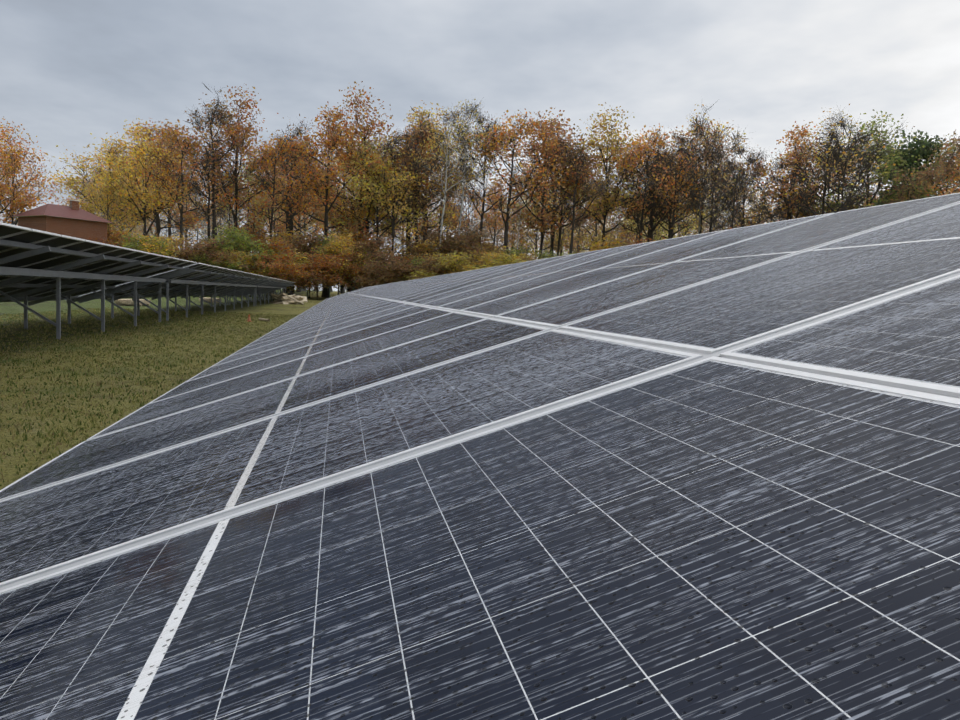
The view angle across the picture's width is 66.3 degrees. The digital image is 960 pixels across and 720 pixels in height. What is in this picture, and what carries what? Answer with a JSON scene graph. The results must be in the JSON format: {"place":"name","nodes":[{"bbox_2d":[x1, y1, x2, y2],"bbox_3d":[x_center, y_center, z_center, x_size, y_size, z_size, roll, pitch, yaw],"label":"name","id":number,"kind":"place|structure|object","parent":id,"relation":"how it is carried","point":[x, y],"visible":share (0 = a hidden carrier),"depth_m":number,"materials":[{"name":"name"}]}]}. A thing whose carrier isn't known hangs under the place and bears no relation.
{"place":"outdoors","nodes":[
{"label":"outdoors","id":0,"kind":"place"},
{"bbox_2d":[0,289,343,489],"bbox_3d":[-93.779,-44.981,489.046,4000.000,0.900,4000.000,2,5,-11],"label":"ground","id":1,"kind":"structure","parent":0,"point":[266,308],"depth_m":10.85,"materials":[{"name":"green plant"}]},
{"bbox_2d":[0,139,43,222],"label":"oak tree","id":2,"kind":"object","parent":1,"relation":"on","point":[20,203],"visible":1,"depth_m":74.10,"materials":[{"name":"orange plant"}]},
{"bbox_2d":[0,116,67,224],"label":"oak tree","id":3,"kind":"object","parent":1,"relation":"on","point":[31,179],"visible":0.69,"depth_m":79.58,"materials":[{"name":"orange plant"}]},
{"bbox_2d":[11,200,111,243],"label":"house","id":4,"kind":"structure","parent":1,"relation":"on","point":[73,219],"depth_m":74.02,"materials":[{"name":"brick"}]},
{"bbox_2d":[46,132,168,227],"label":"oak tree","id":5,"kind":"object","parent":1,"relation":"on","point":[83,167],"visible":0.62,"depth_m":88.99,"materials":[{"name":"yellow plant"}]},
{"bbox_2d":[71,166,143,235],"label":"oak tree","id":6,"kind":"object","parent":1,"relation":"on","point":[111,195],"visible":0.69,"depth_m":83.80,"materials":[{"name":"yellow plant"}]},
{"bbox_2d":[56,141,166,244],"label":"oak tree","id":7,"kind":"object","parent":1,"relation":"on","point":[115,196],"visible":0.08,"depth_m":97.73,"materials":[{"name":"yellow plant"}]},
{"bbox_2d":[89,225,137,247],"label":"bush","id":8,"kind":"object","parent":1,"relation":"on","point":[110,240],"visible":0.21,"depth_m":77.95,"materials":[{"name":"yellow plant"}]},
{"bbox_2d":[95,118,196,240],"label":"oak tree","id":9,"kind":"object","parent":1,"relation":"on","point":[141,197],"visible":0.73,"depth_m":83.22,"materials":[{"name":"yellow plant"}]},
{"bbox_2d":[82,120,212,238],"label":"oak tree","id":10,"kind":"object","parent":1,"relation":"on","point":[158,226],"visible":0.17,"depth_m":96.81,"materials":[{"name":"orange plant"}]},
{"bbox_2d":[0,222,295,339],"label":"solar array panels","id":11,"kind":"object","parent":1,"relation":"on","point":[38,266],"visible":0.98,"depth_m":18.14,"materials":[{"name":"grey glass"}]},
{"bbox_2d":[114,231,189,260],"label":"bush","id":12,"kind":"object","parent":1,"relation":"on","point":[130,244],"visible":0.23,"depth_m":75.69,"materials":[{"name":"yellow plant"}]},
{"bbox_2d":[127,231,179,256],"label":"bush","id":13,"kind":"object","parent":1,"relation":"on","point":[144,244],"visible":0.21,"depth_m":75.77,"materials":[{"name":"yellow plant"}]},
{"bbox_2d":[102,121,217,237],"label":"oak tree","id":14,"kind":"object","parent":1,"relation":"on","point":[168,222],"visible":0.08,"depth_m":111.55,"materials":[{"name":"brown plant"}]},
{"bbox_2d":[126,121,231,249],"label":"oak tree","id":15,"kind":"object","parent":1,"relation":"on","point":[185,141],"visible":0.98,"depth_m":82.37,"materials":[{"name":"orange plant"}]},
{"bbox_2d":[154,134,258,240],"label":"bare tree","id":16,"kind":"object","parent":1,"relation":"on","point":[207,215],"visible":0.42,"depth_m":90.35,"materials":[{"name":"brown plant"}]},
{"bbox_2d":[154,85,274,238],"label":"bare tree","id":17,"kind":"object","parent":1,"relation":"on","point":[214,109],"visible":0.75,"depth_m":86.59,"materials":[{"name":"orange plant"}]},
{"bbox_2d":[173,236,266,273],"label":"bush","id":18,"kind":"object","parent":1,"relation":"on","point":[201,249],"visible":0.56,"depth_m":78.29,"materials":[{"name":"green plant"}]},
{"bbox_2d":[202,166,250,230],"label":"bare tree","id":19,"kind":"object","parent":1,"relation":"on","point":[229,217],"visible":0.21,"depth_m":119.76,"materials":[{"name":"brown plant"}]},
{"bbox_2d":[174,85,295,240],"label":"oak tree","id":20,"kind":"object","parent":1,"relation":"on","point":[242,128],"visible":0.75,"depth_m":90.56,"materials":[{"name":"brown plant"}]},
{"bbox_2d":[202,222,272,295],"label":"young tree","id":21,"kind":"object","parent":1,"relation":"on","point":[234,242],"visible":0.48,"depth_m":80.58,"materials":[{"name":"green plant"}]},
{"bbox_2d":[216,247,270,274],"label":"bush","id":22,"kind":"object","parent":1,"relation":"on","point":[242,258],"visible":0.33,"depth_m":79.35,"materials":[{"name":"orange plant"}]},
{"bbox_2d":[210,155,285,254],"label":"oak tree","id":23,"kind":"object","parent":1,"relation":"on","point":[250,188],"visible":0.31,"depth_m":106.29,"materials":[{"name":"brown plant"}]},
{"bbox_2d":[201,235,295,296],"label":"young tree","id":24,"kind":"object","parent":1,"relation":"on","point":[257,249],"visible":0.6,"depth_m":79.85,"materials":[{"name":"orange plant"}]},
{"bbox_2d":[244,236,307,293],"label":"young tree","id":25,"kind":"object","parent":1,"relation":"on","point":[275,264],"visible":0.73,"depth_m":79.55,"materials":[{"name":"orange plant"}]},
{"bbox_2d":[234,117,324,294],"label":"bare tree","id":26,"kind":"object","parent":1,"relation":"on","point":[287,161],"visible":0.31,"depth_m":95.67,"materials":[{"name":"brown plant"}]},
{"bbox_2d":[247,226,317,294],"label":"young tree","id":27,"kind":"object","parent":1,"relation":"on","point":[283,238],"visible":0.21,"depth_m":88.14,"materials":[{"name":"orange plant"}]},
{"bbox_2d":[229,125,338,233],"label":"bare tree","id":28,"kind":"object","parent":1,"relation":"on","point":[306,201],"visible":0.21,"depth_m":102.66,"materials":[{"name":"brown plant"}]},
{"bbox_2d":[239,133,329,295],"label":"oak tree","id":29,"kind":"object","parent":1,"relation":"on","point":[261,161],"visible":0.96,"depth_m":87.24,"materials":[{"name":"orange plant"}]},
{"bbox_2d":[270,293,307,304],"bbox_3d":[-15.760,-4.882,60.661,2.997,1.337,4.522,2,5,-11],"label":"rock pile","id":30,"kind":"object","parent":1,"relation":"on","point":[282,298],"visible":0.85,"depth_m":59.55,"materials":[{"name":"beige stone"}]},
{"bbox_2d":[234,143,347,292],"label":"oak tree","id":31,"kind":"object","parent":1,"relation":"on","point":[287,218],"visible":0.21,"depth_m":105.92,"materials":[{"name":"orange plant"}]},
{"bbox_2d":[252,158,340,291],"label":"oak tree","id":32,"kind":"object","parent":1,"relation":"on","point":[315,230],"visible":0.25,"depth_m":117.27,"materials":[{"name":"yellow plant"}]},
{"bbox_2d":[266,250,350,299],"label":"young tree","id":33,"kind":"object","parent":1,"relation":"on","point":[314,261],"visible":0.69,"depth_m":81.05,"materials":[{"name":"orange plant"}]},
{"bbox_2d":[289,263,336,298],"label":"young tree","id":34,"kind":"object","parent":1,"relation":"on","point":[317,281],"visible":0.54,"depth_m":81.55,"materials":[{"name":"brown plant"}]},
{"bbox_2d":[248,101,390,297],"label":"oak tree","id":35,"kind":"object","parent":1,"relation":"on","point":[332,134],"visible":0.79,"depth_m":90.15,"materials":[{"name":"orange plant"}]},
{"bbox_2d":[280,230,361,297],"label":"young tree","id":36,"kind":"object","parent":1,"relation":"on","point":[305,245],"visible":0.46,"depth_m":85.78,"materials":[{"name":"brown plant"}]},
{"bbox_2d":[303,250,374,294],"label":"young tree","id":37,"kind":"object","parent":1,"relation":"on","point":[341,261],"visible":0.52,"depth_m":82.25,"materials":[{"name":"brown plant"}]},
{"bbox_2d":[311,229,370,293],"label":"young tree","id":38,"kind":"object","parent":1,"relation":"on","point":[340,244],"visible":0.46,"depth_m":84.01,"materials":[{"name":"yellow plant"}]},
{"bbox_2d":[301,239,384,291],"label":"young tree","id":39,"kind":"object","parent":1,"relation":"on","point":[356,256],"visible":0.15,"depth_m":84.86,"materials":[{"name":"brown plant"}]},
{"bbox_2d":[277,81,426,289],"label":"oak tree","id":40,"kind":"object","parent":1,"relation":"on","point":[362,127],"visible":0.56,"depth_m":95.12,"materials":[{"name":"orange plant"}]},
{"bbox_2d":[299,137,404,291],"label":"oak tree","id":41,"kind":"object","parent":1,"relation":"on","point":[333,194],"visible":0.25,"depth_m":95.85,"materials":[{"name":"orange plant"}]},
{"bbox_2d":[341,224,392,289],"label":"young tree","id":42,"kind":"object","parent":1,"relation":"on","point":[360,237],"visible":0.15,"depth_m":90.75,"materials":[{"name":"brown plant"}]},
{"bbox_2d":[351,258,404,288],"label":"bush","id":43,"kind":"object","parent":1,"relation":"on","point":[371,269],"visible":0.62,"depth_m":82.25,"materials":[{"name":"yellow plant"}]},
{"bbox_2d":[333,134,424,254],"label":"oak tree","id":44,"kind":"object","parent":1,"relation":"on","point":[362,213],"visible":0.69,"depth_m":91.84,"materials":[{"name":"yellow plant"}]},
{"bbox_2d":[311,132,446,286],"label":"oak tree","id":45,"kind":"object","parent":1,"relation":"on","point":[369,190],"visible":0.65,"depth_m":92.86,"materials":[{"name":"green plant"}]},
{"bbox_2d":[344,232,414,285],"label":"young tree","id":46,"kind":"object","parent":1,"relation":"on","point":[374,246],"visible":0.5,"depth_m":84.81,"materials":[{"name":"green plant"}]},
{"bbox_2d":[349,255,417,284],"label":"bush","id":47,"kind":"object","parent":1,"relation":"on","point":[380,277],"visible":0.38,"depth_m":83.37,"materials":[{"name":"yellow plant"}]},
{"bbox_2d":[349,128,437,250],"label":"tree","id":48,"kind":"object","parent":1,"relation":"on","point":[391,147],"visible":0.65,"depth_m":92.98,"materials":[{"name":"brown plant"}]},
{"bbox_2d":[338,121,475,254],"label":"oak tree","id":49,"kind":"object","parent":1,"relation":"on","point":[421,186],"visible":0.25,"depth_m":99.50,"materials":[{"name":"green plant"}]},
{"bbox_2d":[364,150,456,253],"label":"oak tree","id":50,"kind":"object","parent":1,"relation":"on","point":[426,201],"visible":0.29,"depth_m":98.20,"materials":[{"name":"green plant"}]},
{"bbox_2d":[370,106,469,245],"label":"bare tree","id":51,"kind":"object","parent":1,"relation":"on","point":[417,136],"visible":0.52,"depth_m":97.26,"materials":[{"name":"brown plant"}]},
{"bbox_2d":[401,236,447,273],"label":"bush","id":52,"kind":"object","parent":1,"relation":"on","point":[434,245],"visible":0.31,"depth_m":90.42,"materials":[{"name":"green plant"}]},
{"bbox_2d":[406,254,456,278],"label":"bush","id":53,"kind":"object","parent":1,"relation":"on","point":[428,264],"visible":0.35,"depth_m":83.15,"materials":[{"name":"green plant"}]},
{"bbox_2d":[396,100,477,234],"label":"oak tree","id":54,"kind":"object","parent":1,"relation":"on","point":[445,219],"visible":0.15,"depth_m":108.08,"materials":[{"name":"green plant"}]},
{"bbox_2d":[400,157,478,257],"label":"oak tree","id":55,"kind":"object","parent":1,"relation":"on","point":[463,223],"visible":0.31,"depth_m":114.67,"materials":[{"name":"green plant"}]},
{"bbox_2d":[385,117,506,242],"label":"bare tree","id":56,"kind":"object","parent":1,"relation":"on","point":[439,201],"visible":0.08,"depth_m":108.47,"materials":[{"name":"brown plant"}]},
{"bbox_2d":[410,250,487,275],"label":"bush","id":57,"kind":"object","parent":1,"relation":"on","point":[449,262],"visible":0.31,"depth_m":83.74,"materials":[{"name":"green plant"}]},
{"bbox_2d":[402,104,500,254],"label":"birch tree","id":58,"kind":"object","parent":1,"relation":"on","point":[444,138],"visible":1,"depth_m":90.53,"materials":[{"name":"grey plant"}]},
{"bbox_2d":[422,227,483,266],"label":"bush","id":59,"kind":"object","parent":1,"relation":"on","point":[458,240],"visible":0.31,"depth_m":89.37,"materials":[{"name":"brown plant"}]},
{"bbox_2d":[430,179,491,237],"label":"bare tree","id":60,"kind":"object","parent":1,"relation":"on","point":[469,197],"visible":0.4,"depth_m":136.75,"materials":[{"name":"brown plant"}]},
{"bbox_2d":[424,99,514,234],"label":"birch tree","id":61,"kind":"object","parent":1,"relation":"on","point":[467,112],"visible":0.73,"depth_m":93.56,"materials":[{"name":"yellow plant"}]},
{"bbox_2d":[442,225,510,266],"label":"young tree","id":62,"kind":"object","parent":1,"relation":"on","point":[477,236],"visible":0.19,"depth_m":91.04,"materials":[{"name":"brown plant"}]},
{"bbox_2d":[0,193,959,719],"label":"solar array panels","id":63,"kind":"object","parent":1,"relation":"on","point":[706,477],"visible":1,"depth_m":1.06,"materials":[{"name":"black glass"}]},
{"bbox_2d":[424,107,556,239],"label":"birch tree","id":64,"kind":"object","parent":1,"relation":"on","point":[479,120],"visible":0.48,"depth_m":97.73,"materials":[{"name":"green plant"}]},
{"bbox_2d":[467,175,532,247],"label":"oak tree","id":65,"kind":"object","parent":1,"relation":"on","point":[492,221],"visible":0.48,"depth_m":123.58,"materials":[{"name":"brown plant"}]},
{"bbox_2d":[480,249,529,267],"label":"bush","id":66,"kind":"object","parent":1,"relation":"on","point":[500,262],"visible":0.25,"depth_m":84.97,"materials":[{"name":"green plant"}]},
{"bbox_2d":[477,204,549,251],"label":"oak tree","id":67,"kind":"object","parent":1,"relation":"on","point":[502,233],"visible":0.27,"depth_m":149.03,"materials":[{"name":"brown plant"}]},
{"bbox_2d":[497,174,547,248],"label":"birch tree","id":68,"kind":"object","parent":1,"relation":"on","point":[518,222],"visible":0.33,"depth_m":117.59,"materials":[{"name":"brown plant"}]},
{"bbox_2d":[464,109,587,251],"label":"oak tree","id":69,"kind":"object","parent":1,"relation":"on","point":[509,133],"visible":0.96,"depth_m":93.44,"materials":[{"name":"brown plant"}]},
{"bbox_2d":[480,111,606,259],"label":"oak tree","id":70,"kind":"object","parent":1,"relation":"on","point":[543,147],"visible":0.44,"depth_m":98.98,"materials":[{"name":"orange plant"}]},
{"bbox_2d":[499,177,587,259],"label":"oak tree","id":71,"kind":"object","parent":1,"relation":"on","point":[536,235],"visible":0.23,"depth_m":120.34,"materials":[{"name":"brown plant"}]},
{"bbox_2d":[519,164,591,254],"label":"oak tree","id":72,"kind":"object","parent":1,"relation":"on","point":[563,228],"visible":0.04,"depth_m":146.46,"materials":[{"name":"brown plant"}]},
{"bbox_2d":[488,107,645,255],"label":"oak tree","id":73,"kind":"object","parent":1,"relation":"on","point":[559,125],"visible":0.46,"depth_m":104.87,"materials":[{"name":"orange plant"}]},
{"bbox_2d":[503,132,633,256],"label":"bare tree","id":74,"kind":"object","parent":1,"relation":"on","point":[560,230],"visible":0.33,"depth_m":100.85,"materials":[{"name":"orange plant"}]},
{"bbox_2d":[540,127,629,254],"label":"bare tree","id":75,"kind":"object","parent":1,"relation":"on","point":[579,165],"visible":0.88,"depth_m":95.24,"materials":[{"name":"brown plant"}]},
{"bbox_2d":[541,179,635,253],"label":"oak tree","id":76,"kind":"object","parent":1,"relation":"on","point":[573,250],"visible":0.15,"depth_m":144.29,"materials":[{"name":"brown plant"}]},
{"bbox_2d":[564,173,628,243],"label":"oak tree","id":77,"kind":"object","parent":1,"relation":"on","point":[595,226],"visible":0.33,"depth_m":124.89,"materials":[{"name":"brown plant"}]},
{"bbox_2d":[584,231,631,251],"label":"bush","id":78,"kind":"object","parent":1,"relation":"on","point":[605,245],"visible":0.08,"depth_m":90.14,"materials":[{"name":"green plant"}]},
{"bbox_2d":[543,102,678,253],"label":"oak tree","id":79,"kind":"object","parent":1,"relation":"on","point":[601,148],"visible":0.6,"depth_m":99.44,"materials":[{"name":"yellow plant"}]},
{"bbox_2d":[596,186,689,244],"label":"oak tree","id":80,"kind":"object","parent":1,"relation":"on","point":[657,230],"visible":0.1,"depth_m":117.01,"materials":[{"name":"brown plant"}]},
{"bbox_2d":[608,157,693,241],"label":"bare tree","id":81,"kind":"object","parent":1,"relation":"on","point":[671,199],"visible":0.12,"depth_m":101.53,"materials":[{"name":"brown plant"}]},
{"bbox_2d":[600,126,708,238],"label":"bare tree","id":82,"kind":"object","parent":1,"relation":"on","point":[660,176],"visible":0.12,"depth_m":103.31,"materials":[{"name":"brown plant"}]},
{"bbox_2d":[610,123,707,243],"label":"oak tree","id":83,"kind":"object","parent":1,"relation":"on","point":[631,159],"visible":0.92,"depth_m":94.41,"materials":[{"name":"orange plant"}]},
{"bbox_2d":[602,144,717,240],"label":"bare tree","id":84,"kind":"object","parent":1,"relation":"on","point":[652,227],"visible":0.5,"depth_m":97.57,"materials":[{"name":"brown plant"}]},
{"bbox_2d":[622,138,707,237],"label":"bare tree","id":85,"kind":"object","parent":1,"relation":"on","point":[688,165],"visible":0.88,"depth_m":93.52,"materials":[{"name":"brown plant"}]},
{"bbox_2d":[626,135,714,238],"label":"bare tree","id":86,"kind":"object","parent":1,"relation":"on","point":[669,227],"visible":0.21,"depth_m":100.13,"materials":[{"name":"brown plant"}]},
{"bbox_2d":[633,126,714,236],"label":"birch tree","id":87,"kind":"object","parent":1,"relation":"on","point":[676,138],"visible":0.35,"depth_m":100.44,"materials":[{"name":"brown plant"}]},
{"bbox_2d":[630,165,728,239],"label":"oak tree","id":88,"kind":"object","parent":1,"relation":"on","point":[688,228],"visible":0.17,"depth_m":120.78,"materials":[{"name":"brown plant"}]},
{"bbox_2d":[643,103,752,233],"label":"bare tree","id":89,"kind":"object","parent":1,"relation":"on","point":[722,137],"visible":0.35,"depth_m":102.52,"materials":[{"name":"brown plant"}]},
{"bbox_2d":[652,113,748,233],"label":"birch tree","id":90,"kind":"object","parent":1,"relation":"on","point":[696,129],"visible":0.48,"depth_m":101.38,"materials":[{"name":"brown plant"}]},
{"bbox_2d":[663,126,773,231],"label":"bare tree","id":91,"kind":"object","parent":1,"relation":"on","point":[718,155],"visible":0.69,"depth_m":95.83,"materials":[{"name":"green plant"}]},
{"bbox_2d":[671,158,813,230],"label":"bare tree","id":92,"kind":"object","parent":1,"relation":"on","point":[732,169],"visible":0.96,"depth_m":88.63,"materials":[{"name":"brown plant"}]},
{"bbox_2d":[695,137,830,228],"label":"bare tree","id":93,"kind":"object","parent":1,"relation":"on","point":[750,158],"visible":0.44,"depth_m":100.95,"materials":[{"name":"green plant"}]},
{"bbox_2d":[720,120,857,228],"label":"oak tree","id":94,"kind":"object","parent":1,"relation":"on","point":[801,134],"visible":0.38,"depth_m":96.29,"materials":[{"name":"brown plant"}]},
{"bbox_2d":[730,152,894,222],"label":"bare tree","id":95,"kind":"object","parent":1,"relation":"on","point":[781,164],"visible":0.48,"depth_m":96.39,"materials":[{"name":"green plant"}]},
{"bbox_2d":[767,143,872,218],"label":"oak tree","id":96,"kind":"object","parent":1,"relation":"on","point":[823,186],"visible":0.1,"depth_m":101.95,"materials":[{"name":"brown plant"}]},
{"bbox_2d":[757,134,898,216],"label":"bare tree","id":97,"kind":"object","parent":1,"relation":"on","point":[865,197],"visible":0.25,"depth_m":94.69,"materials":[{"name":"brown plant"}]},
{"bbox_2d":[766,116,912,216],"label":"bare tree","id":98,"kind":"object","parent":1,"relation":"on","point":[832,138],"visible":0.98,"depth_m":86.35,"materials":[{"name":"brown plant"}]},
{"bbox_2d":[791,104,914,212],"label":"bare tree","id":99,"kind":"object","parent":1,"relation":"on","point":[878,149],"visible":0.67,"depth_m":88.44,"materials":[{"name":"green plant"}]},
{"bbox_2d":[775,109,954,212],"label":"oak tree","id":100,"kind":"object","parent":1,"relation":"on","point":[886,157],"visible":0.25,"depth_m":96.32,"materials":[{"name":"green plant"}]},
{"bbox_2d":[870,128,945,205],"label":"pine tree","id":101,"kind":"object","parent":1,"relation":"on","point":[928,145],"visible":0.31,"depth_m":98.44,"materials":[{"name":"green plant"}]},
{"bbox_2d":[865,130,959,203],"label":"oak tree","id":102,"kind":"object","parent":1,"relation":"on","point":[946,170],"visible":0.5,"depth_m":89.54,"materials":[{"name":"orange plant"}]},
{"bbox_2d":[875,134,959,205],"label":"oak tree","id":103,"kind":"object","parent":1,"relation":"on","point":[880,199],"visible":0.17,"depth_m":96.96,"materials":[{"name":"brown plant"}]},
{"bbox_2d":[916,144,959,195],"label":"oak tree","id":104,"kind":"object","parent":1,"relation":"on","point":[950,189],"visible":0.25,"depth_m":77.02,"materials":[{"name":"brown plant"}]},
{"bbox_2d":[0,0,959,290],"label":"sky","id":105,"kind":"structure","parent":0,"point":[71,70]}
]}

